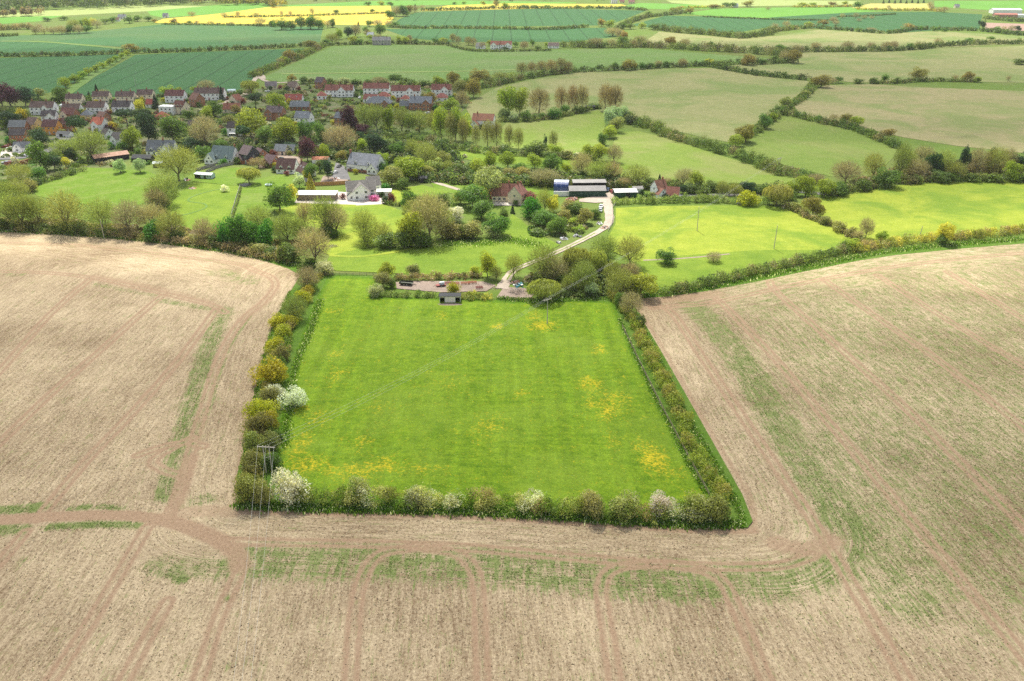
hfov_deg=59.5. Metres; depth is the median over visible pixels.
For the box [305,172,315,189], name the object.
golden conifer
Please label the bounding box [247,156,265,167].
bare tree
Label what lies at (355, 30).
bare tree
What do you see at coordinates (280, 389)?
hawthorn bush
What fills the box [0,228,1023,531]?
rough grass
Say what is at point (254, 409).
golden bush
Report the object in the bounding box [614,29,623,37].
bare tree
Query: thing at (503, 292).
dirt yard
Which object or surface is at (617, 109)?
whitebeam tree
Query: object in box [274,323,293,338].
golden bush
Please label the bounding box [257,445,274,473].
power pole
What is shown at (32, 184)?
olive bush
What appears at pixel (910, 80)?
hedge
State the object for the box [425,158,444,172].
leafing tree
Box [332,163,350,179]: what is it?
driveway
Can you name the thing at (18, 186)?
budding tree
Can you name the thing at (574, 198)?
rubble heap
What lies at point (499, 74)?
budding tree
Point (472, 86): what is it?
oak tree
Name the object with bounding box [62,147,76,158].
evergreen tree
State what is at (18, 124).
house
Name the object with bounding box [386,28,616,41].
wheat field
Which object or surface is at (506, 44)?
house
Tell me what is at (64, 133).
garage
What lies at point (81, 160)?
shrubbery
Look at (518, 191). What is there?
house
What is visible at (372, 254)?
garden path
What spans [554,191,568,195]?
garden wall
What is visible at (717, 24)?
wheat field
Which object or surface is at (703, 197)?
hedge
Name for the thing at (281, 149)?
garage
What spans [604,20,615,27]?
spring tree
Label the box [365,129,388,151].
evergreen tree
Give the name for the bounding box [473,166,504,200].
chestnut tree
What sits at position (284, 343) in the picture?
hedge
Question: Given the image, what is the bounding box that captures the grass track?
[67,54,129,92]
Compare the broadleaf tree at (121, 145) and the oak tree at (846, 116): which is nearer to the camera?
the broadleaf tree at (121, 145)
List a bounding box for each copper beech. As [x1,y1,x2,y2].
[0,81,22,106]
[298,136,319,160]
[339,104,358,131]
[354,124,369,132]
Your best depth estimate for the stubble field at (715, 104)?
725.29 m
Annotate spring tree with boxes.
[0,117,7,128]
[56,76,71,87]
[67,73,79,82]
[77,71,87,78]
[81,17,91,25]
[83,68,92,73]
[89,64,99,71]
[98,61,108,67]
[106,58,114,64]
[111,55,121,61]
[119,125,142,148]
[159,85,173,92]
[199,105,212,117]
[233,107,266,135]
[266,92,288,110]
[271,116,299,141]
[316,143,329,155]
[334,28,342,37]
[347,35,356,41]
[357,139,367,150]
[376,152,388,160]
[377,261,395,276]
[382,104,394,128]
[393,155,403,164]
[394,155,425,177]
[395,211,424,245]
[431,104,447,137]
[432,75,446,83]
[438,37,450,41]
[442,97,458,109]
[448,106,463,140]
[460,113,471,138]
[469,157,484,173]
[469,265,479,273]
[479,249,497,277]
[483,151,496,166]
[496,84,518,110]
[498,150,515,166]
[511,86,529,114]
[526,152,542,168]
[547,143,564,153]
[561,161,571,172]
[566,217,576,223]
[572,225,584,230]
[581,144,595,160]
[589,143,610,159]
[603,125,616,136]
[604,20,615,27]
[624,272,658,296]
[638,22,646,27]
[689,170,705,184]
[727,134,744,145]
[770,112,777,119]
[786,180,803,194]
[794,174,817,197]
[815,178,836,195]
[840,237,862,249]
[848,116,864,124]
[875,230,889,239]
[974,76,981,81]
[1002,160,1023,181]
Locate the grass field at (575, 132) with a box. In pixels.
[494,110,604,152]
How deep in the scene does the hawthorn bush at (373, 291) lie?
319.56 m
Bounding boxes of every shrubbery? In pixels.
[0,82,471,181]
[0,217,302,260]
[178,136,463,163]
[385,161,639,187]
[522,260,641,298]
[534,209,592,236]
[829,158,1023,195]
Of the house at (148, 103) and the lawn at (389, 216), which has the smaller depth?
the lawn at (389, 216)
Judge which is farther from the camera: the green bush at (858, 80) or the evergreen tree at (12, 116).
the green bush at (858, 80)
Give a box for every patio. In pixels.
[320,175,346,181]
[356,196,385,204]
[493,201,524,204]
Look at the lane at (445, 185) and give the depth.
463.56 m
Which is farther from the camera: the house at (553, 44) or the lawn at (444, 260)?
the house at (553, 44)
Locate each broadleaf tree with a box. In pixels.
[24,139,50,168]
[28,164,46,178]
[51,86,67,101]
[64,24,75,33]
[81,25,92,32]
[100,18,110,23]
[116,141,127,150]
[123,15,131,22]
[133,15,141,20]
[143,16,152,20]
[155,113,192,139]
[181,108,196,118]
[194,145,210,158]
[207,100,222,113]
[212,139,226,145]
[255,125,273,142]
[262,181,293,210]
[271,17,287,29]
[284,20,295,28]
[294,16,305,27]
[296,120,312,138]
[299,76,307,82]
[302,162,318,176]
[303,15,316,28]
[303,258,316,267]
[311,17,325,28]
[311,119,327,141]
[329,18,334,26]
[374,23,385,33]
[379,161,388,170]
[384,10,396,18]
[387,74,402,81]
[388,141,403,152]
[397,4,409,15]
[399,189,420,209]
[453,183,490,206]
[470,199,494,219]
[481,212,511,233]
[514,162,526,168]
[520,110,530,118]
[529,209,558,225]
[541,153,563,169]
[546,216,567,232]
[560,105,569,112]
[597,132,607,144]
[614,292,626,305]
[618,35,627,43]
[637,62,644,68]
[655,246,676,264]
[757,112,773,127]
[775,104,784,111]
[853,1,864,7]
[869,167,902,186]
[881,74,891,80]
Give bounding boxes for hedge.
[0,22,33,30]
[0,32,19,36]
[0,42,304,56]
[0,104,32,117]
[0,222,119,237]
[20,165,86,186]
[28,94,91,101]
[107,227,289,263]
[130,159,151,164]
[155,93,228,96]
[158,190,179,210]
[162,22,273,26]
[222,11,387,17]
[226,142,272,150]
[231,186,241,217]
[236,272,324,506]
[246,41,326,76]
[272,146,386,161]
[293,480,731,527]
[302,78,448,85]
[322,39,450,45]
[376,289,440,298]
[381,130,506,154]
[382,200,402,205]
[386,23,588,29]
[393,269,482,280]
[403,168,606,187]
[421,4,647,10]
[446,43,550,51]
[456,290,492,301]
[478,67,566,88]
[499,106,594,122]
[499,293,614,299]
[501,146,596,160]
[527,227,549,236]
[559,37,787,57]
[562,60,811,79]
[606,289,732,500]
[610,179,782,193]
[610,193,778,204]
[611,9,688,29]
[622,110,815,178]
[622,114,647,127]
[649,22,778,38]
[657,240,854,297]
[677,4,723,8]
[703,15,836,20]
[703,56,798,64]
[751,81,818,135]
[766,37,1023,51]
[768,22,816,31]
[769,107,903,149]
[779,201,866,245]
[792,4,852,7]
[814,24,1023,35]
[820,179,895,198]
[836,13,895,16]
[847,223,1023,252]
[856,7,942,11]
[869,77,979,83]
[898,170,1023,185]
[982,14,1023,21]
[989,28,1023,33]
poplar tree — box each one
[444,111,457,139]
[456,115,468,143]
[471,124,481,144]
[480,119,493,145]
[490,119,502,146]
[503,122,513,146]
[513,127,523,148]
[548,129,557,145]
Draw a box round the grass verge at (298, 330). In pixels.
[237,271,752,526]
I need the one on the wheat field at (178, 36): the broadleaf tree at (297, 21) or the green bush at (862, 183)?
the broadleaf tree at (297, 21)
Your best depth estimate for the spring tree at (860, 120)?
605.26 m
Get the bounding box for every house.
[7,120,29,131]
[8,128,29,141]
[11,141,30,151]
[26,117,41,129]
[28,99,59,114]
[40,110,59,120]
[40,119,62,134]
[58,107,79,117]
[60,101,83,109]
[61,118,74,131]
[64,91,85,104]
[80,110,94,118]
[85,99,108,114]
[90,115,108,131]
[91,90,111,102]
[95,111,111,120]
[99,127,112,138]
[109,132,127,146]
[111,98,134,114]
[115,89,136,102]
[117,13,126,18]
[136,87,155,99]
[145,99,154,107]
[145,138,177,156]
[155,111,169,120]
[158,105,175,114]
[162,13,168,17]
[164,88,186,102]
[173,99,190,113]
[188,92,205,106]
[194,85,226,99]
[203,144,238,163]
[222,101,241,112]
[226,121,241,136]
[228,94,241,102]
[238,144,259,163]
[256,147,268,156]
[263,154,277,166]
[264,104,285,119]
[265,81,276,88]
[275,158,298,173]
[284,94,303,102]
[287,82,299,90]
[289,101,310,109]
[294,109,314,125]
[295,158,315,176]
[314,77,326,88]
[317,91,326,99]
[324,83,354,96]
[334,112,345,125]
[345,179,376,200]
[347,149,385,174]
[363,81,390,94]
[363,94,378,101]
[365,175,380,188]
[366,96,392,107]
[372,35,390,44]
[378,92,390,98]
[391,83,420,97]
[399,101,409,109]
[400,95,408,100]
[409,94,433,110]
[431,82,451,95]
[436,93,447,101]
[470,111,495,128]
[475,42,485,48]
[490,41,499,49]
[491,180,522,201]
[500,41,511,49]
[508,181,526,203]
[548,42,558,47]
[650,176,666,197]
[666,186,679,199]
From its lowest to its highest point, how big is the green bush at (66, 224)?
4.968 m
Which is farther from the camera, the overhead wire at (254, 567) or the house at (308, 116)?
the house at (308, 116)
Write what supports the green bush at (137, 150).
on the garden ground at (333, 105)
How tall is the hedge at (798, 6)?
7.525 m
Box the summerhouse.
[200,172,214,178]
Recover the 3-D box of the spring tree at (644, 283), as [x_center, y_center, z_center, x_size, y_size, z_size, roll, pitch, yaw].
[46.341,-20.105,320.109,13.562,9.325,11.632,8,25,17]
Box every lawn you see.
[275,203,405,254]
[327,214,558,276]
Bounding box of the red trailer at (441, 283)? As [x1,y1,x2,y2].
[435,281,445,286]
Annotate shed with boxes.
[131,154,154,161]
[194,172,201,177]
[418,176,426,182]
[612,188,637,197]
[631,186,643,192]
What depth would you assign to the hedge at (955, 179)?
468.76 m
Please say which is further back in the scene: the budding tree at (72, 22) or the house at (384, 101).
the budding tree at (72, 22)
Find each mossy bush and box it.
[232,472,260,503]
[241,428,266,453]
[680,489,719,523]
[706,493,732,524]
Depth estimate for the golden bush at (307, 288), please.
321.04 m
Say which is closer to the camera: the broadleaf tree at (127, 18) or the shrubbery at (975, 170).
the shrubbery at (975, 170)
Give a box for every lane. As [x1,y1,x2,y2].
[218,75,265,103]
[257,76,298,82]
[430,181,491,198]
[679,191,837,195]
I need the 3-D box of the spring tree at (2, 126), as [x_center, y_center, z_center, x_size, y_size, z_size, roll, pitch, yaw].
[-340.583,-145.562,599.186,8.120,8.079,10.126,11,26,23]
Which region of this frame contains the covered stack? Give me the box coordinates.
[554,179,568,190]
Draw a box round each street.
[0,142,59,159]
[0,150,30,156]
[53,137,70,143]
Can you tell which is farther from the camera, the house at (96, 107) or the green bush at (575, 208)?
the house at (96, 107)
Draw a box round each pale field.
[0,5,200,16]
[666,0,856,6]
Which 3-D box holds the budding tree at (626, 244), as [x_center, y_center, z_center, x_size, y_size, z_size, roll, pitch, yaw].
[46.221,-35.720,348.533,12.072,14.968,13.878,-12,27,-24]
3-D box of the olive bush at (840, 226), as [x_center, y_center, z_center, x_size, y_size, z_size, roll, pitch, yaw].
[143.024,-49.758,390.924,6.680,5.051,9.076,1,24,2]
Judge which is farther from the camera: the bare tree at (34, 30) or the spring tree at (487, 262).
the bare tree at (34, 30)
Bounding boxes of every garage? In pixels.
[55,131,73,136]
[274,144,288,154]
[287,144,296,153]
[296,190,337,199]
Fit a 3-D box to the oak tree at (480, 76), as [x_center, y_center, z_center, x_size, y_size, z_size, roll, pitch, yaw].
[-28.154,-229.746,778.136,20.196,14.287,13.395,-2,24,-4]
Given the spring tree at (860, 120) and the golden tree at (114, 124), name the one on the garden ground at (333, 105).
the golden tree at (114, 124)
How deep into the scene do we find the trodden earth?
313.80 m
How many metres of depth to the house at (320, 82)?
757.36 m
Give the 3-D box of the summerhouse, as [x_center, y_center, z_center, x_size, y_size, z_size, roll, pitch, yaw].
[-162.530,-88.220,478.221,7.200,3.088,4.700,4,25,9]
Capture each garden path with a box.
[174,189,217,214]
[329,247,415,256]
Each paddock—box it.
[608,205,852,268]
[632,250,825,290]
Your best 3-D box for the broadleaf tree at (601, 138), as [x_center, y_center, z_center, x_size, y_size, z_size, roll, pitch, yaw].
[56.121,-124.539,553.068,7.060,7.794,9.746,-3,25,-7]
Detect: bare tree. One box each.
[30,25,39,33]
[35,26,47,33]
[46,26,58,33]
[55,25,66,33]
[71,24,83,33]
[90,20,102,27]
[109,197,146,232]
[136,203,168,225]
[141,186,169,208]
[184,113,222,143]
[192,216,210,238]
[195,79,214,86]
[209,219,226,237]
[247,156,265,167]
[255,17,266,25]
[290,222,331,262]
[293,199,314,224]
[294,266,320,287]
[319,202,351,232]
[321,123,358,148]
[350,23,361,35]
[370,76,388,82]
[371,19,383,24]
[391,6,401,15]
[405,189,455,242]
[454,91,469,104]
[519,40,528,47]
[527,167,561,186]
[540,253,569,278]
[570,150,593,172]
[586,37,603,45]
[603,27,620,35]
[603,160,623,177]
[606,143,623,160]
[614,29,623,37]
[616,175,631,187]
[618,290,644,314]
[622,260,641,275]
[634,35,649,44]
[673,168,692,184]
[677,58,687,64]
[680,39,690,44]
[707,251,721,261]
[779,50,790,59]
[791,44,806,51]
[808,173,828,182]
[810,42,822,49]
[829,113,838,120]
[829,160,863,182]
[841,41,853,48]
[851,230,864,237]
[857,217,876,237]
[880,41,892,47]
[890,40,899,49]
[904,157,932,175]
[912,144,936,162]
[939,6,950,11]
[967,146,992,170]
[1001,146,1019,165]
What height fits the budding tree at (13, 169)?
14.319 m
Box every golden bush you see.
[15,108,28,119]
[241,398,280,418]
[247,354,288,385]
[259,409,279,430]
[262,336,283,353]
[267,312,284,328]
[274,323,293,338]
[281,315,298,324]
[293,290,310,303]
[302,284,315,293]
[446,281,461,292]
[736,189,761,205]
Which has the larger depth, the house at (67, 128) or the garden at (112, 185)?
the house at (67, 128)
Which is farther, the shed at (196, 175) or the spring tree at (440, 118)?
the spring tree at (440, 118)
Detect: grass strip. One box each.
[431,182,553,194]
[454,149,634,169]
[507,233,594,279]
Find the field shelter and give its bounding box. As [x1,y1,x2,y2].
[439,293,460,301]
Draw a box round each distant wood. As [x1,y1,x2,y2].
[0,0,187,9]
[0,5,43,15]
[188,0,239,1]
[218,0,287,5]
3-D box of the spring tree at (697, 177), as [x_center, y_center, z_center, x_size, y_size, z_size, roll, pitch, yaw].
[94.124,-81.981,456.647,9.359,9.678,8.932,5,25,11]
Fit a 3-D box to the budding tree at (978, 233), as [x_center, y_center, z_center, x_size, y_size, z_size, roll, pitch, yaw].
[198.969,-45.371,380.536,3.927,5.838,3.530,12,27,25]
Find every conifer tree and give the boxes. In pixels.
[151,94,159,108]
[219,86,224,99]
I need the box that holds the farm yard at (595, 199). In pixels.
[579,192,612,202]
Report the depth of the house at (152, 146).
526.68 m
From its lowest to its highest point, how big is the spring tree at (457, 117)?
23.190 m
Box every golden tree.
[60,157,70,166]
[108,121,117,128]
[134,99,144,108]
[284,183,298,199]
[545,194,559,211]
[934,221,956,239]
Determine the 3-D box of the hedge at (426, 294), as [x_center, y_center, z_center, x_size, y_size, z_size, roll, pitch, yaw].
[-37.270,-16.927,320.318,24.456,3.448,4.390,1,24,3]
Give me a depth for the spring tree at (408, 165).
470.28 m
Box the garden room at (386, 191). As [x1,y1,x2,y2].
[376,188,391,196]
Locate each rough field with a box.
[609,131,794,186]
[738,116,896,176]
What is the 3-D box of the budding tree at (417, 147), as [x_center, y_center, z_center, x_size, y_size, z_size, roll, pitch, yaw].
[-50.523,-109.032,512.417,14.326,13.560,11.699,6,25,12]
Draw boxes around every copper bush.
[269,149,277,155]
[338,192,345,198]
[387,192,395,202]
[524,190,536,201]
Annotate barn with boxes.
[90,150,129,162]
[568,185,606,196]
[572,179,606,185]
[989,8,1021,13]
[992,13,1017,17]
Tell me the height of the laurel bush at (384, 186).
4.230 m
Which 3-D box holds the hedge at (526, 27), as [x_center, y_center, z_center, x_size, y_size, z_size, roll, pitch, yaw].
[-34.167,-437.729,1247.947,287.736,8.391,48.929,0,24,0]
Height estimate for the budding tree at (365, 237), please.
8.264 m
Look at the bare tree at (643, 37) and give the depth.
1049.76 m
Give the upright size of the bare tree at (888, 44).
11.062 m
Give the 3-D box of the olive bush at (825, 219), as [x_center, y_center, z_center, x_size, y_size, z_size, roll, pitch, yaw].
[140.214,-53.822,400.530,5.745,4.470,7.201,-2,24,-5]
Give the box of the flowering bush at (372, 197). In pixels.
[368,195,378,200]
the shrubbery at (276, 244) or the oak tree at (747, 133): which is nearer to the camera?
the shrubbery at (276, 244)
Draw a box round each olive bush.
[16,220,35,231]
[23,178,38,191]
[32,88,46,94]
[35,219,54,228]
[77,222,98,233]
[184,234,202,244]
[229,239,250,249]
[238,411,274,437]
[238,447,261,474]
[247,242,274,255]
[249,477,274,505]
[254,386,279,404]
[258,429,282,451]
[274,248,282,258]
[276,345,290,360]
[405,263,419,274]
[435,220,458,238]
[448,224,467,239]
[463,220,483,238]
[502,167,516,175]
[513,167,530,175]
[560,199,577,211]
[562,150,573,158]
[786,202,802,210]
[819,215,832,224]
[832,220,847,233]
[844,226,856,236]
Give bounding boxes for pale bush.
[344,475,370,505]
[578,488,605,520]
[607,489,642,522]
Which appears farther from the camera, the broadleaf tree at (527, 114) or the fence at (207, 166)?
the broadleaf tree at (527, 114)
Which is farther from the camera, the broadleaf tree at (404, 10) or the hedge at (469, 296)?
the broadleaf tree at (404, 10)
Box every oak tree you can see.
[121,43,138,51]
[230,104,240,113]
[281,49,296,56]
[287,74,296,80]
[302,40,317,47]
[335,150,346,159]
[406,4,412,13]
[424,91,437,99]
[446,71,460,83]
[461,77,481,97]
[469,68,489,82]
[596,18,605,26]
[621,30,627,36]
[622,58,636,68]
[664,36,676,43]
[734,124,754,141]
[740,54,756,64]
[741,0,754,6]
[788,49,802,62]
[801,195,826,215]
[808,74,832,86]
[817,19,828,24]
[838,113,853,123]
[881,128,896,136]
[900,23,914,28]
[908,66,929,78]
[961,71,975,80]
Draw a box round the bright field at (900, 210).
[801,180,1023,240]
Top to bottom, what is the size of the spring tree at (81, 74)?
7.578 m
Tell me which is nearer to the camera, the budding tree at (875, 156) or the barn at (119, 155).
the budding tree at (875, 156)
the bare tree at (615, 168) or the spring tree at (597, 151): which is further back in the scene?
the spring tree at (597, 151)
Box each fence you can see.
[196,163,215,170]
[205,162,233,171]
[314,180,350,185]
[321,273,375,274]
[622,324,709,494]
[643,253,728,260]
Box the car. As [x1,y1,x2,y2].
[513,282,523,287]
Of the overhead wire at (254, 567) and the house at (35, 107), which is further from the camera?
the house at (35, 107)
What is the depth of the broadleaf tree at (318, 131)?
549.01 m
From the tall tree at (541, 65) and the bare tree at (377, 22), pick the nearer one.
the tall tree at (541, 65)
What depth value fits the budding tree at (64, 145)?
516.37 m
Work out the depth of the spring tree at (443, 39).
1075.33 m
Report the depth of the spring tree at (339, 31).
1114.40 m
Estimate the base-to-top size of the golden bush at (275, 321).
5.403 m
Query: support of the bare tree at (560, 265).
on the ground at (482, 144)
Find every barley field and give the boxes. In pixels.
[0,16,59,23]
[147,3,274,16]
[282,0,575,6]
[624,3,716,8]
[683,7,892,17]
[934,1,1023,10]
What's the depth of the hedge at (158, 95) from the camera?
718.16 m
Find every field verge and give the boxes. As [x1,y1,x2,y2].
[96,236,302,272]
[610,289,665,297]
[635,240,1023,298]
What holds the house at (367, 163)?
on the ground at (482, 144)
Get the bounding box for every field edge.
[2,41,121,48]
[282,69,528,73]
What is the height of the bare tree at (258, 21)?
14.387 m
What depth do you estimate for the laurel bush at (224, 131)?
579.77 m
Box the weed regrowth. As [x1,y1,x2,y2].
[0,257,1023,679]
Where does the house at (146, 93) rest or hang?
on the ground at (482, 144)
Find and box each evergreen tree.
[0,110,22,126]
[14,86,37,105]
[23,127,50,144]
[44,151,63,169]
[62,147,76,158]
[134,111,158,139]
[182,137,201,149]
[319,157,333,178]
[343,27,353,36]
[354,131,365,140]
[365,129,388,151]
[625,115,635,122]
[678,184,688,193]
[739,181,757,192]
[924,151,944,171]
[959,144,972,166]
[980,19,986,26]
[1012,151,1023,164]
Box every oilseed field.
[154,6,393,24]
[419,4,625,10]
[853,3,929,8]
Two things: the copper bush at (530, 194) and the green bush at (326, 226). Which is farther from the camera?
the copper bush at (530, 194)
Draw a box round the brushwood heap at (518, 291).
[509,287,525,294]
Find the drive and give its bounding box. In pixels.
[495,194,614,288]
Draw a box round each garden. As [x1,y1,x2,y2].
[32,167,163,209]
[165,182,238,229]
[193,167,244,185]
[232,174,316,217]
[387,185,447,204]
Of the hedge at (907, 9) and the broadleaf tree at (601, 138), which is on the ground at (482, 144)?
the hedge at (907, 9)
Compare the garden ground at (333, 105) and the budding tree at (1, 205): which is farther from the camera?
the garden ground at (333, 105)
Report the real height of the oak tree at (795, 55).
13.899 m
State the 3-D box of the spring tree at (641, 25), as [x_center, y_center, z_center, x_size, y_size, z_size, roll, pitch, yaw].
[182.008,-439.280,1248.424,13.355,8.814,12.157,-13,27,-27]
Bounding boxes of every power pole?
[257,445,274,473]
[543,297,551,323]
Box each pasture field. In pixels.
[265,45,768,82]
[643,30,1023,51]
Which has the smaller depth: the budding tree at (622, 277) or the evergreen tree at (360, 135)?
the budding tree at (622, 277)
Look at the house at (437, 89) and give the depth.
720.72 m
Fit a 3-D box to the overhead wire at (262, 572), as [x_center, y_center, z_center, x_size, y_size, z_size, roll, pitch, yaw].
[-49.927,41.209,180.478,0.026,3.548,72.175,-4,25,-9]
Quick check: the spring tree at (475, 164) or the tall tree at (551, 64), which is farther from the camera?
the tall tree at (551, 64)
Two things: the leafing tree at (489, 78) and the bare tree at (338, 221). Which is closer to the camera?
the bare tree at (338, 221)
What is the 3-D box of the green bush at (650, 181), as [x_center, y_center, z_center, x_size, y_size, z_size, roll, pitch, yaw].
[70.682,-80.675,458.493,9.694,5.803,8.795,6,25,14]
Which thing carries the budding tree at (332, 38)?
on the ground at (482, 144)
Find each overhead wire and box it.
[234,446,257,673]
[242,448,265,675]
[251,449,273,675]
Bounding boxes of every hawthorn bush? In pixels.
[220,184,228,190]
[265,384,285,398]
[269,467,312,506]
[277,384,309,409]
[315,260,334,274]
[338,77,352,83]
[366,283,384,297]
[403,484,428,507]
[448,206,463,223]
[483,224,501,237]
[529,489,543,508]
[648,489,677,517]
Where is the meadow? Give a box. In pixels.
[273,276,710,512]
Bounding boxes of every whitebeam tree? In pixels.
[111,159,126,171]
[131,158,145,171]
[292,172,305,187]
[508,111,517,120]
[583,281,599,293]
[603,106,617,125]
[611,106,622,117]
[618,105,629,115]
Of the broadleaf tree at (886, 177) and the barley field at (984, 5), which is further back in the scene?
the barley field at (984, 5)
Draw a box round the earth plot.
[986,23,1023,30]
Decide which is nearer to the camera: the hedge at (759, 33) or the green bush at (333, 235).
the green bush at (333, 235)
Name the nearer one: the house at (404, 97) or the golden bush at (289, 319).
the golden bush at (289, 319)
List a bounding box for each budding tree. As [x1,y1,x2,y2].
[0,179,17,201]
[0,189,22,223]
[0,189,38,224]
[3,161,33,181]
[5,176,29,200]
[21,193,51,223]
[39,186,87,232]
[44,137,79,157]
[65,19,80,26]
[67,126,109,158]
[81,196,116,232]
[142,170,182,203]
[146,142,201,181]
[152,207,186,237]
[239,203,273,228]
[269,210,305,242]
[269,216,285,235]
[278,294,309,317]
[291,217,307,240]
[305,191,342,226]
[325,32,338,42]
[347,206,379,239]
[354,101,374,125]
[358,228,374,245]
[365,102,386,130]
[373,221,393,241]
[390,102,410,131]
[400,198,426,223]
[403,111,415,132]
[405,137,418,154]
[408,108,430,131]
[410,139,433,154]
[414,141,437,161]
[424,108,442,133]
[427,204,455,232]
[442,159,452,167]
[489,266,502,278]
[492,71,510,80]
[504,252,524,277]
[525,243,562,278]
[536,187,551,210]
[560,273,579,290]
[569,257,598,291]
[586,157,615,178]
[588,234,620,260]
[602,259,620,276]
[604,263,636,293]
[615,233,648,263]
[622,162,653,183]
[716,181,730,193]
[725,182,741,195]
[861,150,886,176]
[891,141,914,172]
[902,148,917,167]
[939,147,958,170]
[942,161,967,177]
[976,228,984,238]
[983,144,1012,171]
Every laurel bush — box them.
[107,141,114,148]
[141,218,161,242]
[212,216,233,246]
[218,158,227,163]
[221,128,226,134]
[223,213,248,244]
[243,221,260,246]
[255,218,274,248]
[381,182,390,188]
[520,196,543,219]
[545,107,562,119]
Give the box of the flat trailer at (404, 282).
[399,280,415,285]
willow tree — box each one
[235,167,261,182]
[239,80,259,92]
[524,278,562,299]
[562,246,590,275]
[588,247,606,269]
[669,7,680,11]
[762,181,793,205]
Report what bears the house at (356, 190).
on the ground at (482, 144)
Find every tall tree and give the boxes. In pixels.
[450,32,456,40]
[464,37,472,44]
[469,37,476,45]
[514,62,528,74]
[527,61,538,72]
[528,86,551,112]
[535,60,547,71]
[545,60,557,71]
[553,85,566,109]
[554,57,565,72]
[563,60,573,72]
[566,83,577,108]
[574,83,590,107]
[597,82,615,109]
[606,82,624,107]
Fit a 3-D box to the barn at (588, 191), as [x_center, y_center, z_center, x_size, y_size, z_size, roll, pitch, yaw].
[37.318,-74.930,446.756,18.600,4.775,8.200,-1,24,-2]
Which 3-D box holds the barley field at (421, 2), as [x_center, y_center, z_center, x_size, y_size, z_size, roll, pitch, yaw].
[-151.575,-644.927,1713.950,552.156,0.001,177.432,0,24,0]
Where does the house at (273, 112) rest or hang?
on the ground at (482, 144)
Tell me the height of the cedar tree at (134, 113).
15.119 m
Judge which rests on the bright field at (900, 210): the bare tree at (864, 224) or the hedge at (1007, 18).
the bare tree at (864, 224)
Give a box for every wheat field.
[0,24,322,51]
[0,41,121,55]
[0,54,118,95]
[74,48,307,96]
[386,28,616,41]
[388,9,643,27]
[633,16,854,32]
[769,12,981,32]
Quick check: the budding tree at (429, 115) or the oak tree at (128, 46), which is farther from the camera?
the oak tree at (128, 46)
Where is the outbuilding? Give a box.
[311,156,329,163]
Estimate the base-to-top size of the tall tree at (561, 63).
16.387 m
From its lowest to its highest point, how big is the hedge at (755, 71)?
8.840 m
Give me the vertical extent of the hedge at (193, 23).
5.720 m
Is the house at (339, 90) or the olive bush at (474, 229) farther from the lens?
the house at (339, 90)
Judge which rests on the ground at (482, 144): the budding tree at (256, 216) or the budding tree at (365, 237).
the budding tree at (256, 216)
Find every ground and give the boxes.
[0,0,1023,299]
[0,84,470,182]
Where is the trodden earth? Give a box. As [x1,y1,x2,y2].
[440,303,461,304]
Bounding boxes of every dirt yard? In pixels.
[396,281,495,291]
[497,287,532,297]
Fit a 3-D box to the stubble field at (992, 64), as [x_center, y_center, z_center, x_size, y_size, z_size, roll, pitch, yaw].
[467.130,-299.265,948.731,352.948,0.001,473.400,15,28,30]
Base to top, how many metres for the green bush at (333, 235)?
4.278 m
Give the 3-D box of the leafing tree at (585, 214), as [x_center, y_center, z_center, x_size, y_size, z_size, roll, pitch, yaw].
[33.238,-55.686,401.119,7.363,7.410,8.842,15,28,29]
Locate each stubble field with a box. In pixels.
[0,231,1023,680]
[466,68,807,142]
[734,46,1023,82]
[794,84,1023,152]
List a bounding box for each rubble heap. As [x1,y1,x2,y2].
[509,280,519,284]
[565,196,578,200]
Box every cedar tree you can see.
[64,115,87,140]
[112,109,131,127]
[126,109,151,117]
[235,125,250,144]
[247,92,262,108]
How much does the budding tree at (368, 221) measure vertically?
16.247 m
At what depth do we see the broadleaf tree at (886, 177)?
457.98 m
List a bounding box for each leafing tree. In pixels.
[186,125,199,135]
[221,114,236,122]
[372,271,391,286]
[377,165,402,184]
[421,165,436,171]
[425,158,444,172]
[433,150,451,162]
[450,78,466,93]
[451,192,464,202]
[482,75,494,81]
[557,206,570,220]
[577,208,593,224]
[608,116,625,128]
[778,96,791,105]
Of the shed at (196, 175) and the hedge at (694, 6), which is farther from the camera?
the hedge at (694, 6)
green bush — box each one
[0,218,10,229]
[50,221,68,232]
[66,219,89,231]
[133,147,141,153]
[168,230,185,240]
[206,233,223,246]
[258,451,283,470]
[264,246,275,256]
[267,139,283,145]
[274,429,283,440]
[277,242,303,262]
[315,159,323,172]
[316,221,336,235]
[325,229,339,237]
[372,231,397,248]
[385,278,395,287]
[392,231,415,248]
[395,177,409,189]
[400,77,409,84]
[410,229,429,247]
[421,231,433,246]
[436,192,456,207]
[451,163,469,172]
[455,225,472,238]
[498,108,512,120]
[498,144,512,149]
[499,207,508,217]
[525,139,548,154]
[529,227,546,236]
[547,209,558,219]
[555,271,569,282]
[566,202,583,213]
[573,290,585,297]
[578,105,585,112]
[589,102,602,108]
[589,208,600,218]
[635,314,646,325]
[641,177,657,186]
[684,183,700,193]
[695,186,711,195]
[704,179,717,191]
[755,185,767,193]
[784,189,796,200]
[833,181,847,196]
[853,78,864,83]
[856,178,873,191]
[869,77,878,82]
[913,174,923,183]
[931,168,956,183]
[935,234,948,244]
[963,173,981,182]
[979,173,1004,182]
[1014,58,1023,64]
[1015,171,1023,181]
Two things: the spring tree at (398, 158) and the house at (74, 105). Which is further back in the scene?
the house at (74, 105)
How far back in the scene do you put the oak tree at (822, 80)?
760.79 m
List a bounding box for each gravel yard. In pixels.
[259,155,300,167]
[295,192,356,204]

